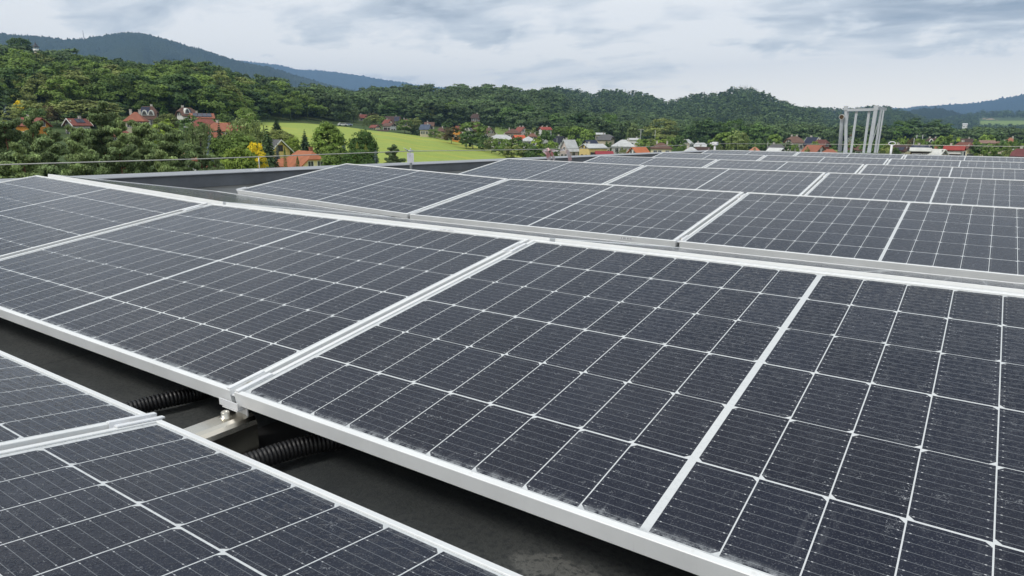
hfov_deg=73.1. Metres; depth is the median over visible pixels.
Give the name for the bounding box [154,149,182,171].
scots pine
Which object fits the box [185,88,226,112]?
hillside tree
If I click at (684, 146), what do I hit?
leafy tree
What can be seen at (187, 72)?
hillside tree
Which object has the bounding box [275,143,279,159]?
blue spruce
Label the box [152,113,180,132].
leafy tree
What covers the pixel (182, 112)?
house
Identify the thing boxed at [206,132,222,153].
house
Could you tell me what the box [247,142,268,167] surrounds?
golden tree
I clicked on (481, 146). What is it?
leafy tree
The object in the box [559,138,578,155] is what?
house
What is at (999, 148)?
leafy tree
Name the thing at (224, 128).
house
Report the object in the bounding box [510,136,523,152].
leafy tree
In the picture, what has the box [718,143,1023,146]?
lifeline cable
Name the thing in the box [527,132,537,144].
house
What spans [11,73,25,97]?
hillside tree
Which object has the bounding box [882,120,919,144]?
leafy tree
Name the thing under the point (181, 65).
hillside tree
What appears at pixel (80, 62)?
hillside tree
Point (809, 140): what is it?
house
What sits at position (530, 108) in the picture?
leafy tree
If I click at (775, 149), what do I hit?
house
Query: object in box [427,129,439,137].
leafy tree
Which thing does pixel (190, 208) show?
panel clamp
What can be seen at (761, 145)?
leafy tree
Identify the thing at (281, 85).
hillside tree
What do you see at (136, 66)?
hillside tree
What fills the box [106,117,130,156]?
scots pine
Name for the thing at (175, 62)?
hillside tree
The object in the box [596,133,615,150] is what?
house
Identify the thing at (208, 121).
house
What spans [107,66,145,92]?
hillside tree
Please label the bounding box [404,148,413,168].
lifeline post
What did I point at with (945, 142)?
leafy tree
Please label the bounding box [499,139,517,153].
leafy tree
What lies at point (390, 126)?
house
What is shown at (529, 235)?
solar panel
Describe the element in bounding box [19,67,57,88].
hillside tree
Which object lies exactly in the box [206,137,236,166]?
leafy tree
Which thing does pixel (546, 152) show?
barrier tape
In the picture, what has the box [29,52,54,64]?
hillside tree
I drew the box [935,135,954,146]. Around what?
leafy tree
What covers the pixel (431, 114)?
leafy tree
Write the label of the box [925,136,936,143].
house
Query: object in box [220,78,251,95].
hillside tree
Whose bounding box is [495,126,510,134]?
field
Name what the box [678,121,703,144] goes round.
leafy tree
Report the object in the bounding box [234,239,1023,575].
solar panel
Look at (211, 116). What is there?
house
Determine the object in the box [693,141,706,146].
house
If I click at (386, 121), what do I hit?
house
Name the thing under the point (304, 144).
spruce tree
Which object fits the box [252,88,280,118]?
hillside tree
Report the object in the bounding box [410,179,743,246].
solar panel
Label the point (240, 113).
leafy tree
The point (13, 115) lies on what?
leafy tree
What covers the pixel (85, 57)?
hillside tree
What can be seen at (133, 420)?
panel clamp
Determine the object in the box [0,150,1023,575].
office building
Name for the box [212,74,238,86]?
hillside tree
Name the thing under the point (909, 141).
leafy tree
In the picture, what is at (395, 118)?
house
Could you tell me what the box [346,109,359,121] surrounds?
willow tree
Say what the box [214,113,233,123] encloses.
leafy tree
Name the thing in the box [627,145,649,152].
house
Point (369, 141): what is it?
domed tree
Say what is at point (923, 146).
house
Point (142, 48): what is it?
mountain
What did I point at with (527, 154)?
leafy tree
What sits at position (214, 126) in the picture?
house
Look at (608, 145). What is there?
leafy tree
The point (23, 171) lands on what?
scots pine
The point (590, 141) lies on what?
house
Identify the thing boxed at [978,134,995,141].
leafy tree
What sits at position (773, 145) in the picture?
house
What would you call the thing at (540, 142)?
leafy tree
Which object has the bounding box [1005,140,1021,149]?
leafy tree
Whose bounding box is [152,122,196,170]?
scots pine
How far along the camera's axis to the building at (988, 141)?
242.63 m
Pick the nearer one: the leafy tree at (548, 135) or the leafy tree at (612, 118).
the leafy tree at (548, 135)
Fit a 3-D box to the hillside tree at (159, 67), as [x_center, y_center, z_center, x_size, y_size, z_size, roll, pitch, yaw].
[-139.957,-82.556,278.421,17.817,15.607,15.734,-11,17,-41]
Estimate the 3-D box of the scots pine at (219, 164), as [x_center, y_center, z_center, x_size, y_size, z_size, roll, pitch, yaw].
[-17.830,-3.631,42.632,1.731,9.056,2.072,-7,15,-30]
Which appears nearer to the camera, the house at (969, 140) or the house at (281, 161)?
the house at (281, 161)
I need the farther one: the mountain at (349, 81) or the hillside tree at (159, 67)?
the mountain at (349, 81)
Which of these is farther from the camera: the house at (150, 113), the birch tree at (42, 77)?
the birch tree at (42, 77)
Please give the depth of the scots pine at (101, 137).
56.83 m
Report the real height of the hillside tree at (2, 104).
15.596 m
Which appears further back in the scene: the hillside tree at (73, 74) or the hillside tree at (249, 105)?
the hillside tree at (249, 105)
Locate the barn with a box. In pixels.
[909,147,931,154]
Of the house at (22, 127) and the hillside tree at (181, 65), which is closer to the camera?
the house at (22, 127)
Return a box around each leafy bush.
[267,129,287,139]
[276,132,294,147]
[319,149,346,165]
[339,148,375,164]
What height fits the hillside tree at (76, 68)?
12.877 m
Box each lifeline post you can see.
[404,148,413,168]
[710,142,717,149]
[888,141,895,153]
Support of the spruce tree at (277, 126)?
on the meadow
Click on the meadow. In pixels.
(422, 148)
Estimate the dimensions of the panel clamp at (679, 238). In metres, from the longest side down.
0.085 x 0.038 x 0.016 m
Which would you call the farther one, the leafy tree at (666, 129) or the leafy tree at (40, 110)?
the leafy tree at (666, 129)
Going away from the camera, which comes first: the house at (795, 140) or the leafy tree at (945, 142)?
the leafy tree at (945, 142)
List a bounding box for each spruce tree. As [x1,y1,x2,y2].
[159,104,170,122]
[216,121,222,140]
[262,126,279,167]
[271,120,281,136]
[299,131,310,150]
[411,126,417,134]
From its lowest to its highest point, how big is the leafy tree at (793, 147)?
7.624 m
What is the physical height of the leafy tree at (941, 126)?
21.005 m
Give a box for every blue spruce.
[2,106,14,128]
[205,132,214,161]
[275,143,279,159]
[374,148,378,163]
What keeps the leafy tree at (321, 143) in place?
on the ground
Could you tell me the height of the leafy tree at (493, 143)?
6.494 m
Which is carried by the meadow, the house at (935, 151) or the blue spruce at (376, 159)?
the blue spruce at (376, 159)
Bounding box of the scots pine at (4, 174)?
[0,161,20,178]
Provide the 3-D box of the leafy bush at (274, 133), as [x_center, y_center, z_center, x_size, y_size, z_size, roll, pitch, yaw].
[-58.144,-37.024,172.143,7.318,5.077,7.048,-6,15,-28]
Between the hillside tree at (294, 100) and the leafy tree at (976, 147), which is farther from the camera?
the hillside tree at (294, 100)
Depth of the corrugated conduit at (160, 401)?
1.61 m
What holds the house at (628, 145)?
on the ground
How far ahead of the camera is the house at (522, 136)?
292.38 m
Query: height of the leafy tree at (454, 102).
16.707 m
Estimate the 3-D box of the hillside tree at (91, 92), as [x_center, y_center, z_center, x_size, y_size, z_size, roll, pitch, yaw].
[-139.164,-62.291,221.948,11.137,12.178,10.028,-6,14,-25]
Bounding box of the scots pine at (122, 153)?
[99,144,141,173]
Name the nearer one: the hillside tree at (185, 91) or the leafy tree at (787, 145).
the leafy tree at (787, 145)
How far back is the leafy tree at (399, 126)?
320.96 m
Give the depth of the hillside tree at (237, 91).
265.56 m
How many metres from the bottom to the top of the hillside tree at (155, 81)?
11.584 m
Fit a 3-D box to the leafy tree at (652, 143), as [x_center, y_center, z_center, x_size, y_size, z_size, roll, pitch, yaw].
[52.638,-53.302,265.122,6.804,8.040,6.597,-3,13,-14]
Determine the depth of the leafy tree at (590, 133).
290.07 m
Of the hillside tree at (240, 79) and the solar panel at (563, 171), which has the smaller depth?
the solar panel at (563, 171)
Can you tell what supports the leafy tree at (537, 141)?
on the ground
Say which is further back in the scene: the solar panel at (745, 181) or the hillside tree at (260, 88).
the hillside tree at (260, 88)
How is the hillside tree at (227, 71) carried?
on the ground
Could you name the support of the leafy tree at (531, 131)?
on the ground
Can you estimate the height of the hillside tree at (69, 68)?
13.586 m
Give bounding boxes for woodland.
[0,43,1023,148]
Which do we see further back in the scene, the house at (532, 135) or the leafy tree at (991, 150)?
the house at (532, 135)
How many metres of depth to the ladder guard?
20.11 m
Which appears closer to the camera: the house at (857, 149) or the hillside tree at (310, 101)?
the house at (857, 149)
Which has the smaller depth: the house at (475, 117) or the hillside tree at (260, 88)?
the hillside tree at (260, 88)
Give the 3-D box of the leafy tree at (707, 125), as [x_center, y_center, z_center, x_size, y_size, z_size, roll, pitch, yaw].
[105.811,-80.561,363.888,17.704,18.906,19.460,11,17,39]
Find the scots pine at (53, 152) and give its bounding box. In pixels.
[34,127,70,176]
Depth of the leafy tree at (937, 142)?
238.75 m
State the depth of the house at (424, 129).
310.19 m
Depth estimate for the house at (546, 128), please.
327.65 m
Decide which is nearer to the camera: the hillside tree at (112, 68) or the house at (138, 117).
the house at (138, 117)
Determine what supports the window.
in the house at (309, 160)
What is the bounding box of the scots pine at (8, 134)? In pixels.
[0,118,33,177]
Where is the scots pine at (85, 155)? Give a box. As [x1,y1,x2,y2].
[61,140,105,175]
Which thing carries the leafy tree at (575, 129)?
on the ground
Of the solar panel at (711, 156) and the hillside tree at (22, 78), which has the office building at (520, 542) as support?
the solar panel at (711, 156)
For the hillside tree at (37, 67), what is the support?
on the ground
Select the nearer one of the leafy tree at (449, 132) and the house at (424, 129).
the leafy tree at (449, 132)
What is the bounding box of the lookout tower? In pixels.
[32,43,38,52]
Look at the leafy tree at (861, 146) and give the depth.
178.91 m
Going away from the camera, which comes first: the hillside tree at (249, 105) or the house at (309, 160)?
the house at (309, 160)
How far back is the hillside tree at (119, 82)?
210.93 m
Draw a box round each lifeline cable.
[0,144,701,164]
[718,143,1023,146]
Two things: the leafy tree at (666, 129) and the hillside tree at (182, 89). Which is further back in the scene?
the leafy tree at (666, 129)
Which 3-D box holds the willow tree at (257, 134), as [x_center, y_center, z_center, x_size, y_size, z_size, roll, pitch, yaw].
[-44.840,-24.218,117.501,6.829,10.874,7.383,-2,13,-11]
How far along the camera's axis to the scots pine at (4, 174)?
40.65 m
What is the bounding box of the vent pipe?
[838,114,844,151]
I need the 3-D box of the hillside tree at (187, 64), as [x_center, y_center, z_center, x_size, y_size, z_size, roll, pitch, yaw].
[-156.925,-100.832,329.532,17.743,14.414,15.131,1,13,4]
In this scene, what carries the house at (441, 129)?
on the ground
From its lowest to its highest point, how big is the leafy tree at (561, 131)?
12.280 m
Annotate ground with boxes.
[0,93,1023,168]
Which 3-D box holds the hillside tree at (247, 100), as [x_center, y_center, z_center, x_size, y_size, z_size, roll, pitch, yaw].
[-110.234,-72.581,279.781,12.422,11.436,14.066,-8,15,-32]
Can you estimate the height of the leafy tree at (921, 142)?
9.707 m
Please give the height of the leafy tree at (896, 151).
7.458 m
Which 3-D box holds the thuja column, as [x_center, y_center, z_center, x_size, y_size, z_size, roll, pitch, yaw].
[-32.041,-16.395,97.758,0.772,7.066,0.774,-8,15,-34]
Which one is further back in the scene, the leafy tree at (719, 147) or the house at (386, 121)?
the house at (386, 121)
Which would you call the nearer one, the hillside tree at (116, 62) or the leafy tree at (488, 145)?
the leafy tree at (488, 145)
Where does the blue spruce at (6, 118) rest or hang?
on the ground
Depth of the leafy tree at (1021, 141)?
229.22 m
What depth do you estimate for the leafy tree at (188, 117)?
177.08 m
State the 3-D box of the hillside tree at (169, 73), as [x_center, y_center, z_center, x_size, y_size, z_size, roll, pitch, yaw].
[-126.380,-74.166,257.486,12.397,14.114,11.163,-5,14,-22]
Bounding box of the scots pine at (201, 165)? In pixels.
[185,145,212,170]
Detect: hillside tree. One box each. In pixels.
[0,52,41,64]
[0,55,15,76]
[0,56,39,90]
[0,66,32,101]
[0,76,13,116]
[0,82,11,103]
[6,48,43,63]
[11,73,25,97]
[14,65,41,74]
[14,74,64,99]
[17,79,59,107]
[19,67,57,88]
[28,69,49,109]
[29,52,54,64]
[34,75,90,105]
[36,51,64,65]
[38,63,92,93]
[40,64,74,74]
[45,70,100,100]
[60,64,92,75]
[65,54,87,65]
[65,54,97,62]
[66,65,82,70]
[68,75,93,100]
[71,59,93,69]
[77,71,112,93]
[81,73,133,102]
[88,59,123,73]
[93,68,111,82]
[94,56,107,64]
[97,82,138,112]
[103,64,123,78]
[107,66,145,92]
[113,60,144,68]
[113,73,168,106]
[119,61,135,67]
[125,64,141,70]
[125,82,160,109]
[129,79,173,106]
[142,69,160,79]
[145,63,172,79]
[145,78,172,109]
[149,72,208,109]
[157,70,181,91]
[163,75,207,108]
[164,62,193,68]
[169,63,189,70]
[171,59,197,66]
[173,75,202,92]
[177,68,192,75]
[178,73,217,97]
[181,84,230,112]
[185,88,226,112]
[191,67,202,71]
[197,61,220,70]
[199,65,216,74]
[209,88,247,118]
[210,70,232,91]
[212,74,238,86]
[215,80,236,113]
[219,87,246,116]
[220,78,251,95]
[222,69,242,81]
[227,95,253,114]
[233,76,253,84]
[233,94,258,113]
[240,90,270,116]
[249,83,285,109]
[251,85,281,108]
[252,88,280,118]
[264,88,303,116]
[270,80,290,89]
[274,91,303,120]
[288,101,303,118]
[294,94,327,119]
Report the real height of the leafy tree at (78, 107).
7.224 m
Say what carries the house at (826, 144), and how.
on the ground
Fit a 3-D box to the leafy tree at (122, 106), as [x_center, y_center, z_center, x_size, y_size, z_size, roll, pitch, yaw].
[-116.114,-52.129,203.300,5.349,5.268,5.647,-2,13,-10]
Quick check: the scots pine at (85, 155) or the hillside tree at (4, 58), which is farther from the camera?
the hillside tree at (4, 58)
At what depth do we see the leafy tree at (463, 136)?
262.20 m
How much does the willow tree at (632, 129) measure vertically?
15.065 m
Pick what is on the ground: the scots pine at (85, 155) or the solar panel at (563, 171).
the scots pine at (85, 155)
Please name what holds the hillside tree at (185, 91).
on the ground
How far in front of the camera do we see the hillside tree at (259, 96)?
295.82 m
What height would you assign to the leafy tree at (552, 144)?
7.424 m
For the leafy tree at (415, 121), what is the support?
on the ground
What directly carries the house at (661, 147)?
on the ground
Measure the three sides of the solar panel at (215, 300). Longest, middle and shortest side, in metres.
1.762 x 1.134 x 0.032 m
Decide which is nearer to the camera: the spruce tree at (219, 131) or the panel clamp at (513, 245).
the panel clamp at (513, 245)
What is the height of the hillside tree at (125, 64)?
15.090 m
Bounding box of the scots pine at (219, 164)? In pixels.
[211,155,224,169]
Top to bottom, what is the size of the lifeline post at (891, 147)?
0.488 m
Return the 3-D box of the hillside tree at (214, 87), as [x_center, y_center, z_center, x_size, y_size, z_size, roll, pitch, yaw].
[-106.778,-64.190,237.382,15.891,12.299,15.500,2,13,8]
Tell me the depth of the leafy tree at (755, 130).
350.55 m
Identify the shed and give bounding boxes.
[594,151,613,154]
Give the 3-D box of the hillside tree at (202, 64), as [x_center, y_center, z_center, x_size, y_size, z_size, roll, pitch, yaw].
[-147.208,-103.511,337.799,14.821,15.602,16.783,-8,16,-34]
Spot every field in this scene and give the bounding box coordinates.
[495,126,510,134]
[980,121,1023,126]
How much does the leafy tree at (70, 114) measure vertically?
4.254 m
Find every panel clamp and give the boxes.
[106,412,164,428]
[181,205,201,210]
[227,370,272,395]
[502,242,526,251]
[675,235,688,242]
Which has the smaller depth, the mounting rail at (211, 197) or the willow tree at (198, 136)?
the mounting rail at (211, 197)
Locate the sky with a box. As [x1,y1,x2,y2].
[0,0,1023,109]
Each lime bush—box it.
[220,146,260,169]
[285,136,299,154]
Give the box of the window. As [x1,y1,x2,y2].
[308,161,313,165]
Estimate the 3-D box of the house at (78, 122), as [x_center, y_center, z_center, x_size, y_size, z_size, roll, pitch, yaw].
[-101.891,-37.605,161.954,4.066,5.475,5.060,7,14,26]
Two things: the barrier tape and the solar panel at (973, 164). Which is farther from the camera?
the barrier tape
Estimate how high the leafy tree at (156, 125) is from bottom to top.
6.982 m
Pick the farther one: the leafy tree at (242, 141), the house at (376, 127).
the house at (376, 127)
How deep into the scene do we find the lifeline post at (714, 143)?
19.36 m
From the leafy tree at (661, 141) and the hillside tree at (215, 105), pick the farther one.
the leafy tree at (661, 141)
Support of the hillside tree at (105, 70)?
on the ground
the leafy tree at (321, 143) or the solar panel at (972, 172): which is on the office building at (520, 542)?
the solar panel at (972, 172)
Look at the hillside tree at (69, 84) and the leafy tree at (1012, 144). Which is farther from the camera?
the hillside tree at (69, 84)
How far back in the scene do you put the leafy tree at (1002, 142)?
209.50 m
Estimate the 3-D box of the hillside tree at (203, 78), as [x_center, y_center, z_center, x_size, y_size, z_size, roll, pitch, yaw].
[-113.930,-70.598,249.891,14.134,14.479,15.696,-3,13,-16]
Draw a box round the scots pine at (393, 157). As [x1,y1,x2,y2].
[384,144,406,162]
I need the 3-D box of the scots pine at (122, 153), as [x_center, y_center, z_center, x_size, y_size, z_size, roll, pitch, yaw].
[-21.490,-3.142,38.843,4.078,9.812,3.584,-3,13,-15]
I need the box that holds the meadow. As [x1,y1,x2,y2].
[219,122,521,162]
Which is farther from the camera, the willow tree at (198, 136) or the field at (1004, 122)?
the field at (1004, 122)
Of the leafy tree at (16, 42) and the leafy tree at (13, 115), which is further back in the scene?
the leafy tree at (16, 42)
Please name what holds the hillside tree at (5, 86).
on the ground
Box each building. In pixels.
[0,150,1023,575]
[627,137,639,144]
[978,140,995,155]
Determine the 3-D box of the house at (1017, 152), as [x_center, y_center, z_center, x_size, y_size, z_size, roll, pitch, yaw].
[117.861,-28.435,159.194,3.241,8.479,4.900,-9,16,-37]
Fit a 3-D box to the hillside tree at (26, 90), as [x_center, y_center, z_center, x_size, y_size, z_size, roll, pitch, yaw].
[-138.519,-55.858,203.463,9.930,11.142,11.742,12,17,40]
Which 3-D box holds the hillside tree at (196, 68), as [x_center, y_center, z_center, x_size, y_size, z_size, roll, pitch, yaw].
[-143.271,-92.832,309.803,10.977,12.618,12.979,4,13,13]
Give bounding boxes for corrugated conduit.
[124,387,212,412]
[242,434,348,466]
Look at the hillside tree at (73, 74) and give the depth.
214.53 m
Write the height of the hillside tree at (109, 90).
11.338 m
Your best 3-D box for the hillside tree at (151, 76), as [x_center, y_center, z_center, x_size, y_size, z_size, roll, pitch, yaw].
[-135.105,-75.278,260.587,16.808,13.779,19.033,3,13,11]
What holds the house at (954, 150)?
on the ground
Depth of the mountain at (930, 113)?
2447.39 m
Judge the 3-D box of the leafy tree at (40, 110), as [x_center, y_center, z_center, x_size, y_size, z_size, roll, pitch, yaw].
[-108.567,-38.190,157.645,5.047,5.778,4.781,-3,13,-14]
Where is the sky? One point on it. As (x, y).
(814, 53)
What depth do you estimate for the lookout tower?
360.60 m
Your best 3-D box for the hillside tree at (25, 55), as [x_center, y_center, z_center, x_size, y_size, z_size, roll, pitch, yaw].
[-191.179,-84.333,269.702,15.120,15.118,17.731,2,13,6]
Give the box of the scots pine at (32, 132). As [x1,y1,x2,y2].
[18,108,46,170]
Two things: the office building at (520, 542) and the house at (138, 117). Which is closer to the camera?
the office building at (520, 542)
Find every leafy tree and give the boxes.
[0,106,23,121]
[5,37,33,52]
[9,100,48,121]
[21,108,46,117]
[42,105,60,121]
[45,103,64,123]
[51,99,123,126]
[61,112,87,117]
[110,102,126,114]
[148,119,179,143]
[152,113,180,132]
[175,119,193,139]
[185,114,195,129]
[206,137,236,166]
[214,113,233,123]
[218,130,266,167]
[227,117,239,123]
[234,107,257,124]
[309,121,347,155]
[367,114,383,123]
[376,102,403,117]
[395,119,413,132]
[406,117,422,131]
[414,105,437,121]
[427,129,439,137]
[436,100,462,118]
[441,121,452,128]
[443,126,460,143]
[457,121,489,148]
[458,131,475,146]
[476,136,492,149]
[483,137,497,152]
[491,138,505,151]
[493,103,524,127]
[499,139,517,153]
[502,145,526,157]
[509,105,542,127]
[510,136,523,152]
[516,142,532,156]
[523,145,540,156]
[524,127,539,138]
[529,137,545,154]
[533,112,550,125]
[537,135,547,148]
[538,147,559,156]
[540,130,555,147]
[544,141,559,155]
[549,113,566,126]
[551,126,570,137]
[565,125,584,146]
[568,111,599,127]
[577,129,595,145]
[598,113,621,138]
[605,141,611,150]
[635,138,649,150]
[641,117,679,144]
[643,139,655,150]
[650,137,672,151]
[665,136,674,151]
[672,135,687,150]
[676,143,686,150]
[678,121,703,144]
[697,117,730,149]
[707,138,718,149]
[713,131,733,149]
[713,145,723,149]
[718,119,749,147]
[748,121,773,149]
[757,140,769,150]
[767,133,782,144]
[783,142,794,150]
[791,144,799,151]
[828,140,836,149]
[848,137,874,152]
[866,138,889,153]
[877,143,893,153]
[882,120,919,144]
[892,147,901,153]
[893,138,906,145]
[903,118,944,140]
[906,137,916,153]
[914,138,924,144]
[925,119,963,139]
[931,139,940,148]
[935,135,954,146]
[939,140,952,148]
[969,143,989,155]
[972,138,981,155]
[976,143,1003,156]
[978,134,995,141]
[993,134,1008,140]
[993,144,1009,156]
[999,140,1013,154]
[1002,144,1017,156]
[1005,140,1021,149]
[1013,138,1023,148]
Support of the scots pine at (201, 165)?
on the ground
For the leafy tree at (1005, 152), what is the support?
on the ground
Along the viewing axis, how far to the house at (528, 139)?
277.21 m
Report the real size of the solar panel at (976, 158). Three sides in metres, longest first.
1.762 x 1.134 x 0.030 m
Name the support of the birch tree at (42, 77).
on the ground
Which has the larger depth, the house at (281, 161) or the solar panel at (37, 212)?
the house at (281, 161)
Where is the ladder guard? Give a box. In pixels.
[843,105,886,152]
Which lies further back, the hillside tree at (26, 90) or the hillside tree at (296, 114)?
the hillside tree at (296, 114)
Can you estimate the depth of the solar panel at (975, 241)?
3.32 m
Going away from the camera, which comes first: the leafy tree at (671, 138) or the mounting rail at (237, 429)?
the mounting rail at (237, 429)
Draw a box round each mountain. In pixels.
[0,32,354,90]
[241,60,443,90]
[842,94,1023,114]
[909,106,966,119]
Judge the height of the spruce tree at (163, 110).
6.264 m
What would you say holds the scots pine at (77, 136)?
on the ground
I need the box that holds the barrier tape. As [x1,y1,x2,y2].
[542,148,571,160]
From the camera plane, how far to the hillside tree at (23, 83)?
211.11 m
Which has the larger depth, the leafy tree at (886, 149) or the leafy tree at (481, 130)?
the leafy tree at (481, 130)
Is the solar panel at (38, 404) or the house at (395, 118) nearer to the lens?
the solar panel at (38, 404)
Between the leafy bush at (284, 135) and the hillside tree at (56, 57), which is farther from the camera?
the hillside tree at (56, 57)
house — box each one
[16,115,52,134]
[61,116,93,134]
[123,109,149,132]
[141,104,158,124]
[175,105,195,127]
[189,111,214,122]
[192,116,215,132]
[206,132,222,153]
[210,120,227,133]
[221,122,244,134]
[262,139,293,158]
[277,158,289,166]
[287,147,322,166]
[358,113,366,120]
[369,125,380,129]
[382,118,392,123]
[382,122,396,129]
[385,115,400,125]
[419,123,431,136]
[424,121,434,135]
[436,126,445,138]
[452,126,461,141]
[470,113,480,130]
[484,126,495,142]
[491,133,511,150]
[505,127,521,143]
[512,135,525,144]
[515,126,527,134]
[522,136,535,152]
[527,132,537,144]
[538,126,551,143]
[553,134,565,154]
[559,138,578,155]
[578,142,608,154]
[581,140,598,144]
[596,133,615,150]
[611,138,634,153]
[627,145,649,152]
[649,141,672,151]
[680,139,693,149]
[684,145,697,150]
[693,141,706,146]
[695,145,710,149]
[766,142,785,149]
[766,148,784,150]
[783,135,804,151]
[801,145,825,151]
[803,135,818,147]
[815,138,830,148]
[823,149,837,152]
[848,145,862,152]
[889,143,909,153]
[911,143,933,148]
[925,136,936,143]
[927,146,948,154]
[943,143,965,155]
[955,140,973,155]
[960,137,972,142]
[1010,147,1023,156]
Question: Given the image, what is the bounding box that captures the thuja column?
[283,148,287,166]
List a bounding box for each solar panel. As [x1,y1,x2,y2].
[0,175,207,258]
[0,203,528,401]
[0,350,145,450]
[0,419,521,575]
[226,203,672,246]
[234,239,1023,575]
[237,163,507,217]
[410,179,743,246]
[459,158,643,183]
[584,156,717,167]
[606,165,825,194]
[653,152,764,160]
[679,192,1023,282]
[703,150,798,155]
[704,159,863,173]
[758,155,887,169]
[795,152,903,163]
[804,173,1023,207]
[858,164,1023,179]
[886,159,1023,168]
[904,155,1023,161]
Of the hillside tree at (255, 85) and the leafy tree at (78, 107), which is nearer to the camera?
the leafy tree at (78, 107)
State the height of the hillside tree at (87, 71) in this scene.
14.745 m
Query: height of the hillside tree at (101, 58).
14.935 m
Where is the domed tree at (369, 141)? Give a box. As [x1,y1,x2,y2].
[346,129,379,160]
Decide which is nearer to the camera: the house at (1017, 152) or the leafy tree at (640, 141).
the house at (1017, 152)
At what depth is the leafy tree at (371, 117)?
373.92 m
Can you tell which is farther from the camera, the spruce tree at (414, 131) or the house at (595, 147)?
the spruce tree at (414, 131)
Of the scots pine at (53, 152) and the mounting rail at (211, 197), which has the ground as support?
the scots pine at (53, 152)
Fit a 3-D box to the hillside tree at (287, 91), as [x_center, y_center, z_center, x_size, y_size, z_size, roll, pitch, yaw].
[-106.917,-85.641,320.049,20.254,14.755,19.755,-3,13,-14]
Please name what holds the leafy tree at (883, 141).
on the ground
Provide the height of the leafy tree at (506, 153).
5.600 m
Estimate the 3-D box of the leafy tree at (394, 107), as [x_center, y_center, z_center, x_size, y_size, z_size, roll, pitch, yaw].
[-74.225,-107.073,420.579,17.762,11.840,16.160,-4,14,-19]
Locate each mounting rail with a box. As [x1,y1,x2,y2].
[48,174,390,216]
[184,397,313,453]
[555,239,1023,293]
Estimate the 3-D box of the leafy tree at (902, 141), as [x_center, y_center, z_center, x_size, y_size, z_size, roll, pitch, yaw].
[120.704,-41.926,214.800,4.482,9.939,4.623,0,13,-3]
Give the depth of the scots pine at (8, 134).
47.66 m
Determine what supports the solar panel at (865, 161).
on the office building at (520, 542)
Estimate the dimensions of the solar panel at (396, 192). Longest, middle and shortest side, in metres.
1.762 x 1.134 x 0.031 m
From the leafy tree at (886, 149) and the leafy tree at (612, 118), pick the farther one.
the leafy tree at (612, 118)
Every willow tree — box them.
[184,117,213,154]
[227,113,266,157]
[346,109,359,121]
[362,118,370,125]
[625,122,640,140]
[725,130,750,149]
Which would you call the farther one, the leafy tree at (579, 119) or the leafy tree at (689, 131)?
the leafy tree at (579, 119)
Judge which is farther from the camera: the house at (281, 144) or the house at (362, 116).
the house at (362, 116)
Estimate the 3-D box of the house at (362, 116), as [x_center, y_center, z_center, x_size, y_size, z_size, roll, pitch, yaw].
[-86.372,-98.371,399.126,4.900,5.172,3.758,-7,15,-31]
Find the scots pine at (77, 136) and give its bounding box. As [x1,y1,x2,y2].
[63,124,94,170]
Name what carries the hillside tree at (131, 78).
on the ground
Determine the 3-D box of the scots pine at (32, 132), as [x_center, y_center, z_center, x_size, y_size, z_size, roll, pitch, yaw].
[-37.042,-8.073,54.330,2.980,11.844,3.568,-10,17,-39]
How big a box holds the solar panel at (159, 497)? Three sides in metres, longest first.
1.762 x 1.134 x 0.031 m
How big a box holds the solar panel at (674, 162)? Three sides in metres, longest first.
1.762 x 1.134 x 0.030 m
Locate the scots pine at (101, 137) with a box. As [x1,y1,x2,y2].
[83,100,128,174]
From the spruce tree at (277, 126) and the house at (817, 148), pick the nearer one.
the house at (817, 148)
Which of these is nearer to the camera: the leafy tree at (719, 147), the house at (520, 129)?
the leafy tree at (719, 147)
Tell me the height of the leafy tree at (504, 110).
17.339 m
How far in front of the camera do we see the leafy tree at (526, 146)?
226.07 m
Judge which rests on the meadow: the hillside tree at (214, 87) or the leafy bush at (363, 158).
the leafy bush at (363, 158)
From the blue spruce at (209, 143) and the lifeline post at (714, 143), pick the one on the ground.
the blue spruce at (209, 143)
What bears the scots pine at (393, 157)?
on the ground
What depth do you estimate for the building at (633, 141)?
311.19 m
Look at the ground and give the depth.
324.76 m
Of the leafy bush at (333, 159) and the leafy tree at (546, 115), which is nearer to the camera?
the leafy bush at (333, 159)
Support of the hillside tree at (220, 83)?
on the ground
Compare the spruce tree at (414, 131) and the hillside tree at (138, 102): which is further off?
the spruce tree at (414, 131)
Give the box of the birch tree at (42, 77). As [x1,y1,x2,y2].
[26,72,52,102]
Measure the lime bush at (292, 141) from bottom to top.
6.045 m
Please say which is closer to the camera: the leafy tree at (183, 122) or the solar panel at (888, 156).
the solar panel at (888, 156)
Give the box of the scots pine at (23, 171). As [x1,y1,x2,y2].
[0,142,44,177]
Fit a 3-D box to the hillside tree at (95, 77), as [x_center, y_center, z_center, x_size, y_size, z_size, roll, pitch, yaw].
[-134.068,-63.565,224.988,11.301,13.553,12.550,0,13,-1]
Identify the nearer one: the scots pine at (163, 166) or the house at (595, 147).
the scots pine at (163, 166)
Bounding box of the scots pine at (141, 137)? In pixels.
[124,119,157,172]
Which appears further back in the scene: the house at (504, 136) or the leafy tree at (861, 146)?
the house at (504, 136)
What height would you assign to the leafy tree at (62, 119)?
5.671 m
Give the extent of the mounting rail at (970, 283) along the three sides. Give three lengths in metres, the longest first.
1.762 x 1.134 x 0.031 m

